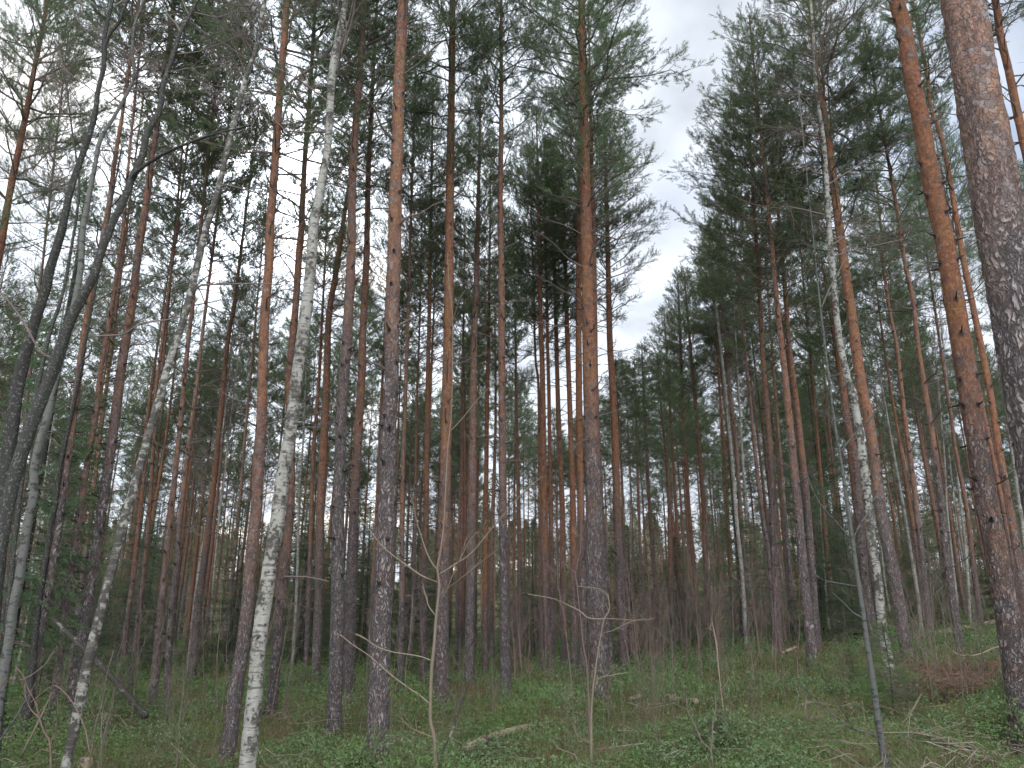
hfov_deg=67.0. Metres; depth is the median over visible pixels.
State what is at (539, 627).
bare sapling
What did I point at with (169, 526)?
pine tree
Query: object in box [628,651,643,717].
bare sapling
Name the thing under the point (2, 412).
pine tree
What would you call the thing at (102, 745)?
bare shrub
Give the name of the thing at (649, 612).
bare sapling
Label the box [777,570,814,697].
bare sapling
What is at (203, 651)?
bare sapling
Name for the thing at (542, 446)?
pine tree
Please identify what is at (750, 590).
bare sapling
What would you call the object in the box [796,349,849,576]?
pine tree
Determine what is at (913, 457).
pine tree
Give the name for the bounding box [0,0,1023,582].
sky
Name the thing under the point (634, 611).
bare sapling
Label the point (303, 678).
bare sapling
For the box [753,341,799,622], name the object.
pine tree
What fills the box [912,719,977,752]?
fallen branch
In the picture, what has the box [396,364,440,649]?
pine tree
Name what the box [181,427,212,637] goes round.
pine tree
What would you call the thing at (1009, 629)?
pine tree
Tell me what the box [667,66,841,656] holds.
pine tree
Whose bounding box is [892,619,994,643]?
fallen tree
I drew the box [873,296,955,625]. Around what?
pine tree
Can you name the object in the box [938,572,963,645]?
bare sapling
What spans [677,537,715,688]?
bare sapling
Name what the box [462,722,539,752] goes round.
fallen log
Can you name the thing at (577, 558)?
slim birch
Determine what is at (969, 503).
pine tree
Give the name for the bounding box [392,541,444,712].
bare sapling
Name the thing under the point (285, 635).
bare sapling
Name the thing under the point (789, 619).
bare sapling
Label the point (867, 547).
pine tree
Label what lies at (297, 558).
slim birch
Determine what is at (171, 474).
pine tree
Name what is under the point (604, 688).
bare sapling
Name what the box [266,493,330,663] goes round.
spruce tree
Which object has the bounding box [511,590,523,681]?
bare sapling
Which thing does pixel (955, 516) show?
slim birch
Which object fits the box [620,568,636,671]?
bare sapling
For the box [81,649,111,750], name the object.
bare sapling
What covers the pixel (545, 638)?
bare sapling
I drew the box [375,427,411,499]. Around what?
pine tree
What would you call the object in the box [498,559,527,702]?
bare sapling
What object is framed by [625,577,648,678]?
bare sapling
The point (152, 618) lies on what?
bare sapling
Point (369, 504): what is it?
pine tree
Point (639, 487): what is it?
pine tree
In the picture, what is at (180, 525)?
pine tree
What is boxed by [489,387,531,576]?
pine tree
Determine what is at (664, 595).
bare sapling
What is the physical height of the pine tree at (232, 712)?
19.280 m
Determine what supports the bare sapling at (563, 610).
on the ground at (811, 708)
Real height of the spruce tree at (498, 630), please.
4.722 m
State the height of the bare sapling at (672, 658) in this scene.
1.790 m
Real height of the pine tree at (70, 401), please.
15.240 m
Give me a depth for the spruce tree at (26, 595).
11.64 m
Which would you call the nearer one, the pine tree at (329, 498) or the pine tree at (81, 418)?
the pine tree at (81, 418)
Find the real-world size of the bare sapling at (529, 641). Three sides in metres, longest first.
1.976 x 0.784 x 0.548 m
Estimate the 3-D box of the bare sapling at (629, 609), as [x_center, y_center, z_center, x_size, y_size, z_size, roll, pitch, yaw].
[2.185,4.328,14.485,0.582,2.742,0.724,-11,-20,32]
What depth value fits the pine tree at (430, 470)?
50.52 m
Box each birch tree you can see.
[60,0,298,767]
[171,0,401,767]
[716,0,969,685]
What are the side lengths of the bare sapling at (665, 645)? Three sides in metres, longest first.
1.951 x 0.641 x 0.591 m
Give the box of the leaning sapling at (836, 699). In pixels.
[819,668,856,732]
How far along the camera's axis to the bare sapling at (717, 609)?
23.42 m
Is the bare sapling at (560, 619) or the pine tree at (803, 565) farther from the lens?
the bare sapling at (560, 619)
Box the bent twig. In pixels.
[0,645,59,689]
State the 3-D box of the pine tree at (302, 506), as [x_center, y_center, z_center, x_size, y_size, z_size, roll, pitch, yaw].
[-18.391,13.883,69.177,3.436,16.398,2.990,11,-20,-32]
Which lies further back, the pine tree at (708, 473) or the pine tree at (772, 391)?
the pine tree at (708, 473)
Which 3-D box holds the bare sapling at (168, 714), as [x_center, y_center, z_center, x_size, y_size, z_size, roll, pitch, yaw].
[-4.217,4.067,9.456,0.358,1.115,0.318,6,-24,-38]
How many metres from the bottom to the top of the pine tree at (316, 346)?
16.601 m
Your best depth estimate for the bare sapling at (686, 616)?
23.63 m
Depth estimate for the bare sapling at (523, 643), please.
13.36 m
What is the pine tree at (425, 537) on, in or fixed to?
on the ground at (811, 708)
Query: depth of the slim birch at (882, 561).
47.10 m
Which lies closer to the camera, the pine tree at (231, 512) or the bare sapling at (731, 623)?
the bare sapling at (731, 623)
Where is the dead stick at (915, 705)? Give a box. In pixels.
[903,686,932,722]
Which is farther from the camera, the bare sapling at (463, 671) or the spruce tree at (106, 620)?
the spruce tree at (106, 620)
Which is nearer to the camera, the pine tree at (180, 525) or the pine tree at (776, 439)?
the pine tree at (180, 525)
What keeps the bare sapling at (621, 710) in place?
on the ground at (811, 708)
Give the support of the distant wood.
on the ground at (811, 708)
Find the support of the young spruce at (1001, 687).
on the ground at (811, 708)
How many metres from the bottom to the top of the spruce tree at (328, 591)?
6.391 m
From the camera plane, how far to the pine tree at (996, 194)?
4.55 m
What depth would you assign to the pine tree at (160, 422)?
37.66 m
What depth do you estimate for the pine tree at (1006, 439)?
53.98 m
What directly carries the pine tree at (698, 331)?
on the ground at (811, 708)
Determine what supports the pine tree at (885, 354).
on the ground at (811, 708)
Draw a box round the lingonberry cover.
[0,596,1023,767]
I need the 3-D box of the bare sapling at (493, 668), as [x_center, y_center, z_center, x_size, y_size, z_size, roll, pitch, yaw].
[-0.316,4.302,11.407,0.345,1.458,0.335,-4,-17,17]
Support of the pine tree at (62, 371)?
on the ground at (811, 708)
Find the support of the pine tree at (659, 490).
on the ground at (811, 708)
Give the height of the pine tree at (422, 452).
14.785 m
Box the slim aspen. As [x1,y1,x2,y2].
[797,87,890,766]
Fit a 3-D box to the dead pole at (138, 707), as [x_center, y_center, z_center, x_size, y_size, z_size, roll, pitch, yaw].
[-5.301,3.585,9.854,1.835,1.202,0.186,-6,-18,18]
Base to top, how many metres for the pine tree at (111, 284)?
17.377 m
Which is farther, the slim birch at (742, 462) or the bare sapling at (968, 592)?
the slim birch at (742, 462)
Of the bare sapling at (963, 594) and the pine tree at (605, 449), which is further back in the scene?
the pine tree at (605, 449)
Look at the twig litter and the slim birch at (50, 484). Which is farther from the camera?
the slim birch at (50, 484)
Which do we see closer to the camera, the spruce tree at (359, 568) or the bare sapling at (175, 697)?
the bare sapling at (175, 697)
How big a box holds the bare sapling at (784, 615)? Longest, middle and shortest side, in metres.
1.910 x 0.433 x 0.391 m
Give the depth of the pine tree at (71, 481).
52.35 m
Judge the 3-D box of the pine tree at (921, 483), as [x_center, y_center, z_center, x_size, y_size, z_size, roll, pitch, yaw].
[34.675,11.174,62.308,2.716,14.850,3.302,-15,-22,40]
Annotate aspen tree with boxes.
[0,0,181,736]
[0,0,206,620]
[0,0,334,618]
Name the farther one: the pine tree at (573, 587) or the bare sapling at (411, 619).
the pine tree at (573, 587)
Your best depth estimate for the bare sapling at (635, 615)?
22.59 m
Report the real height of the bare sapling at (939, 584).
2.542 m
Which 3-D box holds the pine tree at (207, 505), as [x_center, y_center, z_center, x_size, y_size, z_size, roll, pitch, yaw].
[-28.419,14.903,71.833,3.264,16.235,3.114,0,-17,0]
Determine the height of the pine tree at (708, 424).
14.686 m
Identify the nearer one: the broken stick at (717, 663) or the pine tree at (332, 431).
the broken stick at (717, 663)
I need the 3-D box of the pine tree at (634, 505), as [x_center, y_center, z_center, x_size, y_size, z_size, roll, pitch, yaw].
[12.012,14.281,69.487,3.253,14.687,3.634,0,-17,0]
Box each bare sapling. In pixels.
[0,548,25,662]
[3,652,47,761]
[36,651,66,745]
[43,635,84,750]
[45,654,76,751]
[47,663,73,767]
[67,650,105,759]
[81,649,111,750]
[83,673,111,767]
[92,661,131,748]
[101,600,129,690]
[104,639,134,747]
[105,556,156,721]
[122,539,171,724]
[129,595,164,732]
[140,677,159,729]
[141,583,182,718]
[149,569,176,671]
[151,651,183,767]
[153,668,180,763]
[156,689,167,748]
[157,643,185,728]
[161,591,212,741]
[162,656,199,766]
[169,654,186,707]
[170,662,188,721]
[171,631,213,744]
[182,575,221,724]
[184,614,219,707]
[186,582,237,734]
[211,580,240,717]
[243,562,294,719]
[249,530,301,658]
[267,566,323,715]
[267,651,295,703]
[268,569,309,743]
[269,621,309,724]
[288,639,312,728]
[330,681,352,749]
[357,591,391,745]
[357,592,372,661]
[367,694,385,761]
[389,619,407,742]
[389,662,397,748]
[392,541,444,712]
[398,692,407,750]
[400,545,433,693]
[435,640,454,738]
[440,636,470,723]
[448,704,471,767]
[451,630,478,715]
[466,642,486,714]
[483,630,500,714]
[483,643,501,728]
[492,525,538,676]
[496,575,528,681]
[496,576,536,680]
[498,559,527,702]
[501,661,515,702]
[503,590,542,704]
[506,601,533,694]
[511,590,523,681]
[513,600,536,689]
[521,572,538,658]
[527,525,570,678]
[528,578,559,670]
[529,577,552,676]
[531,600,544,656]
[533,509,582,691]
[536,577,558,680]
[550,687,573,746]
[554,585,570,660]
[559,650,585,745]
[570,657,593,758]
[576,608,599,675]
[594,561,635,693]
[595,637,623,721]
[596,647,618,721]
[610,544,647,687]
[610,662,632,748]
[612,556,654,701]
[616,560,647,690]
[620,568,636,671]
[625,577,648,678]
[626,541,670,674]
[627,587,645,654]
[628,607,676,736]
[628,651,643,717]
[633,671,652,747]
[637,560,675,684]
[638,594,656,677]
[638,661,658,729]
[641,582,668,672]
[642,531,683,691]
[643,555,677,663]
[643,575,666,686]
[643,599,660,684]
[643,641,665,719]
[644,681,665,762]
[647,589,679,702]
[648,605,675,735]
[649,675,664,736]
[658,593,689,730]
[664,575,692,675]
[676,568,695,671]
[676,625,699,683]
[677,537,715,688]
[679,556,704,651]
[679,596,692,649]
[690,578,710,654]
[691,516,734,665]
[691,611,707,681]
[691,658,720,747]
[693,521,734,655]
[693,538,735,681]
[696,576,721,685]
[697,595,719,666]
[705,524,737,675]
[709,583,728,670]
[709,584,731,653]
[709,637,731,717]
[713,568,745,698]
[713,648,748,754]
[723,529,762,665]
[723,567,757,687]
[725,604,756,694]
[734,533,771,659]
[739,523,800,701]
[740,595,766,664]
[749,544,772,652]
[750,584,770,640]
[752,557,769,657]
[753,664,762,715]
[759,571,791,693]
[764,569,786,676]
[766,553,794,660]
[768,553,791,656]
[772,573,799,670]
[775,585,790,654]
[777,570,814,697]
[777,641,789,700]
[780,562,802,637]
[794,657,807,726]
[821,604,866,715]
[826,484,898,704]
[854,635,867,682]
[855,599,892,689]
[868,521,927,669]
[870,522,935,706]
[873,603,902,673]
[885,570,917,623]
[892,570,926,659]
[896,592,927,709]
[900,612,928,669]
[902,565,941,665]
[906,564,942,674]
[908,502,952,662]
[908,556,937,651]
[910,592,947,720]
[914,604,930,667]
[916,550,945,650]
[920,551,952,629]
[926,557,954,651]
[930,577,954,671]
[934,602,979,739]
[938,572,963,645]
[941,554,991,638]
[950,550,974,630]
[956,579,989,681]
[957,572,984,645]
[963,642,978,696]
[965,560,1001,670]
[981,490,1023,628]
[1014,568,1023,619]
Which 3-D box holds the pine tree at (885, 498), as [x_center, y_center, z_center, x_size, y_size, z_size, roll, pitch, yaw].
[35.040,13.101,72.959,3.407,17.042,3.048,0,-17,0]
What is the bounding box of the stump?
[77,757,93,767]
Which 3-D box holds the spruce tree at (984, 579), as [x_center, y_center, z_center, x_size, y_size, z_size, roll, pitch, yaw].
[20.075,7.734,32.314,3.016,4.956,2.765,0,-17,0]
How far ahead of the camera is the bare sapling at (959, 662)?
8.41 m
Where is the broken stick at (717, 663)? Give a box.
[708,617,723,714]
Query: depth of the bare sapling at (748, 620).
14.34 m
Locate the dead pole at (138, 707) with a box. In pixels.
[50,616,148,718]
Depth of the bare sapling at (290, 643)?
10.90 m
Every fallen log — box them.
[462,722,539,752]
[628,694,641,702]
[665,684,698,704]
[781,643,797,654]
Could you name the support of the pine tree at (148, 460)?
on the ground at (811, 708)
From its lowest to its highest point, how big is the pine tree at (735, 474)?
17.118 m
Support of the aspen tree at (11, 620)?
on the ground at (811, 708)
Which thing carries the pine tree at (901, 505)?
on the ground at (811, 708)
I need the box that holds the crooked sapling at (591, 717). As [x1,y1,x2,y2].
[529,586,654,766]
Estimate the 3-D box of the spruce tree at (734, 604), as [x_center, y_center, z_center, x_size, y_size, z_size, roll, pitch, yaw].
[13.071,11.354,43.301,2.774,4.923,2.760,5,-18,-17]
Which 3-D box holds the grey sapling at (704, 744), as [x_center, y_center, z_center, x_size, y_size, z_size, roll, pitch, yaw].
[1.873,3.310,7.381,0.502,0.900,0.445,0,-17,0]
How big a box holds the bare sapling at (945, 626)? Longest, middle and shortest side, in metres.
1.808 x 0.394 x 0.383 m
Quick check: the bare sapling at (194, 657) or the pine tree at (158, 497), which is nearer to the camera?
the bare sapling at (194, 657)
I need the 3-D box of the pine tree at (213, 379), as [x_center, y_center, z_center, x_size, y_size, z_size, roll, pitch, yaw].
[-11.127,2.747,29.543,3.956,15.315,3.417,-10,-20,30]
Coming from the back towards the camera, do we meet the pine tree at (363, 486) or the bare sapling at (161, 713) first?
the pine tree at (363, 486)
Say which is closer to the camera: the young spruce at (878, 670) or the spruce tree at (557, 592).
the young spruce at (878, 670)
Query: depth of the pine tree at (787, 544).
28.07 m
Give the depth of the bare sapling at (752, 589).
17.92 m
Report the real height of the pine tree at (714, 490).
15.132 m
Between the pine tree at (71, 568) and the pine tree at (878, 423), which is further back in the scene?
the pine tree at (878, 423)
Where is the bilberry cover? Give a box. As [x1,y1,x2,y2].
[1,605,1023,767]
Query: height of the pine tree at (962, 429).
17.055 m
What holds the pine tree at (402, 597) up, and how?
on the ground at (811, 708)
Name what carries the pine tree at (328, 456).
on the ground at (811, 708)
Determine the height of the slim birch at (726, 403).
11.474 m
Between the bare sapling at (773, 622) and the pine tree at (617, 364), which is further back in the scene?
the pine tree at (617, 364)
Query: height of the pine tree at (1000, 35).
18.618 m
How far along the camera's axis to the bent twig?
6.95 m
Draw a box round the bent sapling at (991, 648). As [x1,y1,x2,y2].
[944,641,1001,669]
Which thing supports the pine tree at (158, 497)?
on the ground at (811, 708)
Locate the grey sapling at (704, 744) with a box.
[681,681,726,766]
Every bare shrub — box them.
[0,665,91,767]
[63,650,114,767]
[98,685,115,767]
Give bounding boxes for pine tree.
[0,0,163,380]
[0,20,111,633]
[0,238,47,390]
[0,263,64,452]
[0,281,43,447]
[0,347,64,551]
[0,366,32,455]
[0,370,7,440]
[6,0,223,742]
[17,433,56,551]
[22,125,174,745]
[23,370,65,529]
[26,367,97,649]
[29,421,63,617]
[40,468,80,602]
[42,259,122,553]
[45,0,242,726]
[46,433,90,566]
[52,377,100,497]
[53,0,260,723]
[63,284,148,655]
[63,397,125,530]
[64,85,174,682]
[72,464,114,610]
[75,200,162,544]
[84,406,137,598]
[92,357,144,619]
[104,29,254,693]
[107,447,149,618]
[108,358,171,644]
[108,447,146,579]
[111,214,197,664]
[112,48,244,694]
[116,408,161,622]
[120,0,275,718]
[122,341,203,629]
[130,400,174,615]
[134,428,170,608]
[137,265,219,633]
[142,424,182,598]
[149,385,201,641]
[150,0,411,767]
[151,0,283,713]
[152,325,236,644]
[159,440,191,598]
[163,350,217,629]
[167,354,229,643]
[170,340,255,655]
[177,425,218,640]
[178,105,288,684]
[181,279,284,662]
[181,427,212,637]
[186,421,224,608]
[190,0,408,718]
[198,479,222,533]
[202,334,254,642]
[203,387,253,633]
[206,171,293,658]
[209,432,236,554]
[219,433,249,632]
[223,307,287,654]
[223,430,252,598]
[228,474,262,622]
[244,415,279,575]
[249,429,278,621]
[256,316,311,646]
[259,0,470,737]
[260,345,322,633]
[268,378,320,522]
[274,315,316,540]
[275,185,361,671]
[291,95,390,685]
[291,311,338,650]
[294,0,437,703]
[295,427,333,632]
[295,452,307,506]
[295,453,316,632]
[298,419,345,579]
[312,0,482,767]
[312,368,353,580]
[315,342,356,645]
[322,283,383,605]
[327,425,373,570]
[328,430,376,546]
[331,278,402,623]
[331,348,378,563]
[344,463,375,587]
[346,371,399,618]
[348,189,426,670]
[358,15,466,695]
[365,0,546,709]
[368,293,425,654]
[375,186,458,668]
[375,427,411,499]
[378,198,493,640]
[379,74,470,689]
[395,424,430,592]
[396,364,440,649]
[396,455,423,574]
[397,395,439,545]
[399,393,439,624]
[399,399,440,603]
[399,454,431,525]
[418,473,455,616]
[422,388,457,631]
[428,0,573,704]
[428,76,533,689]
[430,384,484,643]
[431,259,498,663]
[431,353,489,652]
[431,381,458,577]
[431,457,467,633]
[432,217,497,668]
[433,453,458,603]
[439,366,493,645]
[451,448,491,558]
[451,490,481,560]
[452,416,490,557]
[453,0,719,702]
[453,287,510,656]
[454,253,531,664]
[456,448,483,505]
[457,158,530,675]
[458,354,493,641]
[464,243,553,660]
[489,145,574,674]
[489,366,547,633]
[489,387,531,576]
[492,104,576,676]
[495,465,516,548]
[497,143,581,673]
[497,382,547,634]
[509,434,547,626]
[511,142,584,677]
[521,154,605,673]
[521,412,552,625]
[522,0,643,683]
[524,440,548,565]
[526,58,638,681]
[531,407,575,632]
[547,421,569,623]
[550,106,668,677]
[556,425,605,538]
[564,414,603,545]
[574,389,622,523]
[575,350,657,655]
[600,358,658,636]
[603,406,631,569]
[615,355,660,635]
[618,342,673,641]
[619,420,662,620]
[620,346,706,653]
[626,446,651,586]
[626,466,662,589]
[633,417,664,601]
[639,305,697,641]
[642,448,678,611]
[646,354,692,610]
[647,362,708,622]
[648,360,711,627]
[650,261,723,644]
[654,432,682,583]
[655,265,712,644]
[659,0,856,667]
[663,439,684,594]
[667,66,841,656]
[668,366,725,620]
[673,230,750,641]
[675,419,706,606]
[680,371,715,594]
[681,229,756,644]
[684,210,767,644]
[687,417,710,554]
[689,160,779,651]
[690,412,726,622]
[694,456,730,619]
[696,0,948,659]
[696,301,758,552]
[698,446,722,617]
[703,386,747,622]
[711,421,749,531]
[712,350,772,618]
[712,460,736,563]
[714,412,755,550]
[719,266,794,634]
[721,302,785,567]
[724,130,826,649]
[730,181,816,642]
[731,372,780,544]
[734,444,765,605]
[746,404,787,606]
[752,452,781,608]
[753,0,893,657]
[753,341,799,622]
[753,352,796,623]
[755,380,790,593]
[759,429,787,559]
[760,333,817,486]
[774,440,799,613]
[776,199,842,641]
[776,463,800,611]
[782,375,834,533]
[784,209,892,606]
[784,384,824,531]
[784,451,795,536]
[791,281,857,626]
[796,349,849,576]
[798,232,880,617]
[802,359,838,557]
[807,423,841,547]
[808,390,852,533]
[821,17,984,656]
[821,150,950,649]
[822,310,878,507]
[823,426,845,523]
[827,349,882,475]
[828,213,937,632]
[835,416,868,526]
[844,0,1023,631]
[848,309,909,620]
[862,236,927,629]
[866,403,914,609]
[866,451,890,580]
[867,412,907,575]
[869,283,954,549]
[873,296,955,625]
[873,387,915,595]
[882,404,919,520]
[884,163,985,638]
[884,449,926,519]
[884,466,917,579]
[885,98,1023,633]
[887,0,1023,754]
[887,434,920,480]
[896,318,967,615]
[897,353,946,605]
[898,367,958,561]
[909,400,966,607]
[911,0,1023,218]
[911,379,963,607]
[915,437,950,501]
[918,422,967,600]
[935,355,991,603]
[940,0,1023,511]
[941,352,1001,511]
[945,431,981,602]
[947,439,980,582]
[953,330,1015,513]
[954,437,985,600]
[959,163,1023,401]
[970,326,1002,432]
[974,160,1023,260]
[974,286,995,355]
[987,419,1013,510]
[988,385,1023,521]
[990,348,1003,435]
[990,416,1015,513]
[992,443,1014,508]
[1006,450,1018,515]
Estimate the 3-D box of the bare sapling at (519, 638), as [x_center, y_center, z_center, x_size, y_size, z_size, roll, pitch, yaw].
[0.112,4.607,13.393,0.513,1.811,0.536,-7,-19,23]
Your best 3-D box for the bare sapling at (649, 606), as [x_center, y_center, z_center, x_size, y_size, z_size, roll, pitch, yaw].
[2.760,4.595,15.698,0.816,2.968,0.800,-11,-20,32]
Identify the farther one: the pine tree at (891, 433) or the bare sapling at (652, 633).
the pine tree at (891, 433)
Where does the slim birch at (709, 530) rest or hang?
on the ground at (811, 708)
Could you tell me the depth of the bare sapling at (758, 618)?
22.98 m
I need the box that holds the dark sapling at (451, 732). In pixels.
[436,630,483,767]
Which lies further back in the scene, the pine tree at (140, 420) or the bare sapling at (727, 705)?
the pine tree at (140, 420)
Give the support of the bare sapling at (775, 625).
on the ground at (811, 708)
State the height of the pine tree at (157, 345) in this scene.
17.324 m
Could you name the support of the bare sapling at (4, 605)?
on the ground at (811, 708)
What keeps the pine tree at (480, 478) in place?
on the ground at (811, 708)
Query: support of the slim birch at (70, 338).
on the ground at (811, 708)
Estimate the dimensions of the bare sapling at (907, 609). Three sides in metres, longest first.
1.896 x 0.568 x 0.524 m
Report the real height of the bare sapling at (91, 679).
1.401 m
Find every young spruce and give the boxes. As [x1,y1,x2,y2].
[1,678,43,745]
[7,612,70,708]
[86,651,156,719]
[243,642,296,699]
[334,752,367,767]
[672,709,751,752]
[819,647,882,695]
[845,616,936,717]
[949,664,1006,740]
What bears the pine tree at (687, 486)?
on the ground at (811, 708)
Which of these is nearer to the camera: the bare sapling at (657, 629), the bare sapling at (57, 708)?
the bare sapling at (57, 708)
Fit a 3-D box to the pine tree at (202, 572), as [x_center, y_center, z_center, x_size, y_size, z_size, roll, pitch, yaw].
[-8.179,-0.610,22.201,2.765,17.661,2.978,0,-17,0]
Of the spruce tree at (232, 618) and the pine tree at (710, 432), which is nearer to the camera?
the spruce tree at (232, 618)
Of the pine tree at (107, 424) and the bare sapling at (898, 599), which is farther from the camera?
the pine tree at (107, 424)
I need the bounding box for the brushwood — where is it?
[883,649,1004,702]
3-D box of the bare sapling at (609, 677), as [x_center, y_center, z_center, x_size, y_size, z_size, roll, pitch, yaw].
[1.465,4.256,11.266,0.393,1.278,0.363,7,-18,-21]
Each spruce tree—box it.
[0,180,108,734]
[11,512,101,674]
[16,477,131,671]
[18,312,123,709]
[67,467,181,675]
[69,519,183,683]
[95,562,124,651]
[99,498,187,661]
[176,499,271,674]
[208,564,272,669]
[266,478,345,666]
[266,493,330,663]
[269,581,290,639]
[309,506,404,664]
[309,548,357,641]
[324,502,394,661]
[357,498,460,666]
[392,526,435,647]
[414,546,465,649]
[463,609,481,639]
[494,550,538,651]
[499,519,560,660]
[510,612,537,659]
[554,542,577,637]
[609,524,675,664]
[617,529,667,632]
[639,536,712,652]
[689,454,800,655]
[689,591,719,641]
[728,569,767,629]
[754,545,796,631]
[764,579,804,647]
[773,311,848,639]
[786,502,859,637]
[792,369,860,636]
[813,484,858,626]
[817,502,895,645]
[819,568,862,648]
[847,556,888,625]
[885,507,946,627]
[887,476,972,630]
[936,539,972,610]
[962,530,993,619]
[991,490,1023,604]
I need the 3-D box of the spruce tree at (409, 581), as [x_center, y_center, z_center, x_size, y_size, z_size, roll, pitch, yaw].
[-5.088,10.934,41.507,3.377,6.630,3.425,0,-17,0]
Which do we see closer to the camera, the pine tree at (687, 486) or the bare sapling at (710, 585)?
the bare sapling at (710, 585)
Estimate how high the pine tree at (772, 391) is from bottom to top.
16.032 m
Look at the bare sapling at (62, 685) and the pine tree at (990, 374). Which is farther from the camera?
the pine tree at (990, 374)
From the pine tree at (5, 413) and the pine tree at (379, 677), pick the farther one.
the pine tree at (5, 413)
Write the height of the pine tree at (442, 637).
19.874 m
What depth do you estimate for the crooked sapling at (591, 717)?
7.87 m
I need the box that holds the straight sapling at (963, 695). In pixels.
[953,609,970,735]
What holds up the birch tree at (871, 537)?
on the ground at (811, 708)
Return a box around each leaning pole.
[0,681,36,740]
[19,688,52,757]
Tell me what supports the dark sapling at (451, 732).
on the ground at (811, 708)
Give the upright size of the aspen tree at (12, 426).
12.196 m
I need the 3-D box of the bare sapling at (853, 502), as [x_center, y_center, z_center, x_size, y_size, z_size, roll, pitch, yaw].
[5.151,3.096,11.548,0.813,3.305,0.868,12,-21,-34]
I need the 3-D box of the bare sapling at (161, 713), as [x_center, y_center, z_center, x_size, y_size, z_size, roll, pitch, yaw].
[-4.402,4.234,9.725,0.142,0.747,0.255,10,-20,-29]
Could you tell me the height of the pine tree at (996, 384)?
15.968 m
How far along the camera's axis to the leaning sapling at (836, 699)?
8.73 m
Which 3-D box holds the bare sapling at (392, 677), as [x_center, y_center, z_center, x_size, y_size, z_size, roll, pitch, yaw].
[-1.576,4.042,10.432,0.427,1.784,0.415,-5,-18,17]
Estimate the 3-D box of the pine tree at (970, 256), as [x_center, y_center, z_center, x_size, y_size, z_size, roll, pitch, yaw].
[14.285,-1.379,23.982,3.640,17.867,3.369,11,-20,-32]
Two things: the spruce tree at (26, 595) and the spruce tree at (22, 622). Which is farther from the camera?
the spruce tree at (22, 622)
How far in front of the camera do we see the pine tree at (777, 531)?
52.51 m
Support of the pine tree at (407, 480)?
on the ground at (811, 708)
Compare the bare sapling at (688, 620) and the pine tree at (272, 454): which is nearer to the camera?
the bare sapling at (688, 620)
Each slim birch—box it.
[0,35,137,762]
[7,174,106,683]
[16,243,102,635]
[32,436,70,555]
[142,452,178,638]
[168,329,242,671]
[182,309,268,670]
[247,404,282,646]
[265,267,349,667]
[428,471,454,564]
[508,459,531,607]
[553,484,569,622]
[559,475,585,626]
[607,407,645,617]
[693,452,721,622]
[695,298,760,646]
[702,300,761,655]
[763,492,795,613]
[797,464,856,636]
[856,310,923,632]
[863,430,891,610]
[891,445,950,570]
[907,327,964,606]
[919,292,982,634]
[928,382,975,616]
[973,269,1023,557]
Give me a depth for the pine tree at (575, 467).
58.69 m
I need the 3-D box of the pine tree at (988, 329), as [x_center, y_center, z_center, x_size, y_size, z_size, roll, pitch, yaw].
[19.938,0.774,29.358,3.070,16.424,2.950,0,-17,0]
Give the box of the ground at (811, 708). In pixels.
[0,563,1022,767]
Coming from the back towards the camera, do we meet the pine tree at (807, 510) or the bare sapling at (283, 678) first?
the pine tree at (807, 510)
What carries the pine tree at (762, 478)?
on the ground at (811, 708)
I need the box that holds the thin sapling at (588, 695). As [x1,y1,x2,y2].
[558,471,589,748]
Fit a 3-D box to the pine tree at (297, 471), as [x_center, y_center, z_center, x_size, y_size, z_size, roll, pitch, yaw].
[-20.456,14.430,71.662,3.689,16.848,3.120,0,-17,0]
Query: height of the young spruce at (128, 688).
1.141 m
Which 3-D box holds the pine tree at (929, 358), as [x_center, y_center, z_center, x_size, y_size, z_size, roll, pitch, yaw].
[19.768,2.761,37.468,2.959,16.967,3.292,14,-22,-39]
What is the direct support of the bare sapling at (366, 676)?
on the ground at (811, 708)
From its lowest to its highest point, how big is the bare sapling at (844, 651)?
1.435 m
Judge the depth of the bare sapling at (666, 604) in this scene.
14.11 m
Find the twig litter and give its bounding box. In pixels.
[0,628,1023,767]
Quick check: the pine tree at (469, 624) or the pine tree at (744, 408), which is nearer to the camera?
the pine tree at (469, 624)
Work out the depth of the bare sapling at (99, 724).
7.80 m
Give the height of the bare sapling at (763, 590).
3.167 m
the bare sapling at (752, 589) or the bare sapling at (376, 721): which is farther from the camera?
the bare sapling at (752, 589)
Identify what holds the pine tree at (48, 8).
on the ground at (811, 708)
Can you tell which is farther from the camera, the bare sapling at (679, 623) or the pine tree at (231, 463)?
the pine tree at (231, 463)
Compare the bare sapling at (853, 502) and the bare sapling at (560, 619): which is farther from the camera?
the bare sapling at (560, 619)
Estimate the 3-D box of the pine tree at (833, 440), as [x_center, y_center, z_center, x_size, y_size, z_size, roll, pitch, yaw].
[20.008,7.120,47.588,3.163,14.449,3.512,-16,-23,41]
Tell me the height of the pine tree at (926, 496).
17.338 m
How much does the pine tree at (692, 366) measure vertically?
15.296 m
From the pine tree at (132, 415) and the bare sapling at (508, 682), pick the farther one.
the pine tree at (132, 415)
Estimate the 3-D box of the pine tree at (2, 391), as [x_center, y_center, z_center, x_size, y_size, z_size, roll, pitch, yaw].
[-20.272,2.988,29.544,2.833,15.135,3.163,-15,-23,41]
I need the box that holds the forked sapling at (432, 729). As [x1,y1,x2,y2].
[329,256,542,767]
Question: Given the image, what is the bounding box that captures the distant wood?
[7,434,1022,639]
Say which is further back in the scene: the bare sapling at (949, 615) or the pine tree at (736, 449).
the pine tree at (736, 449)

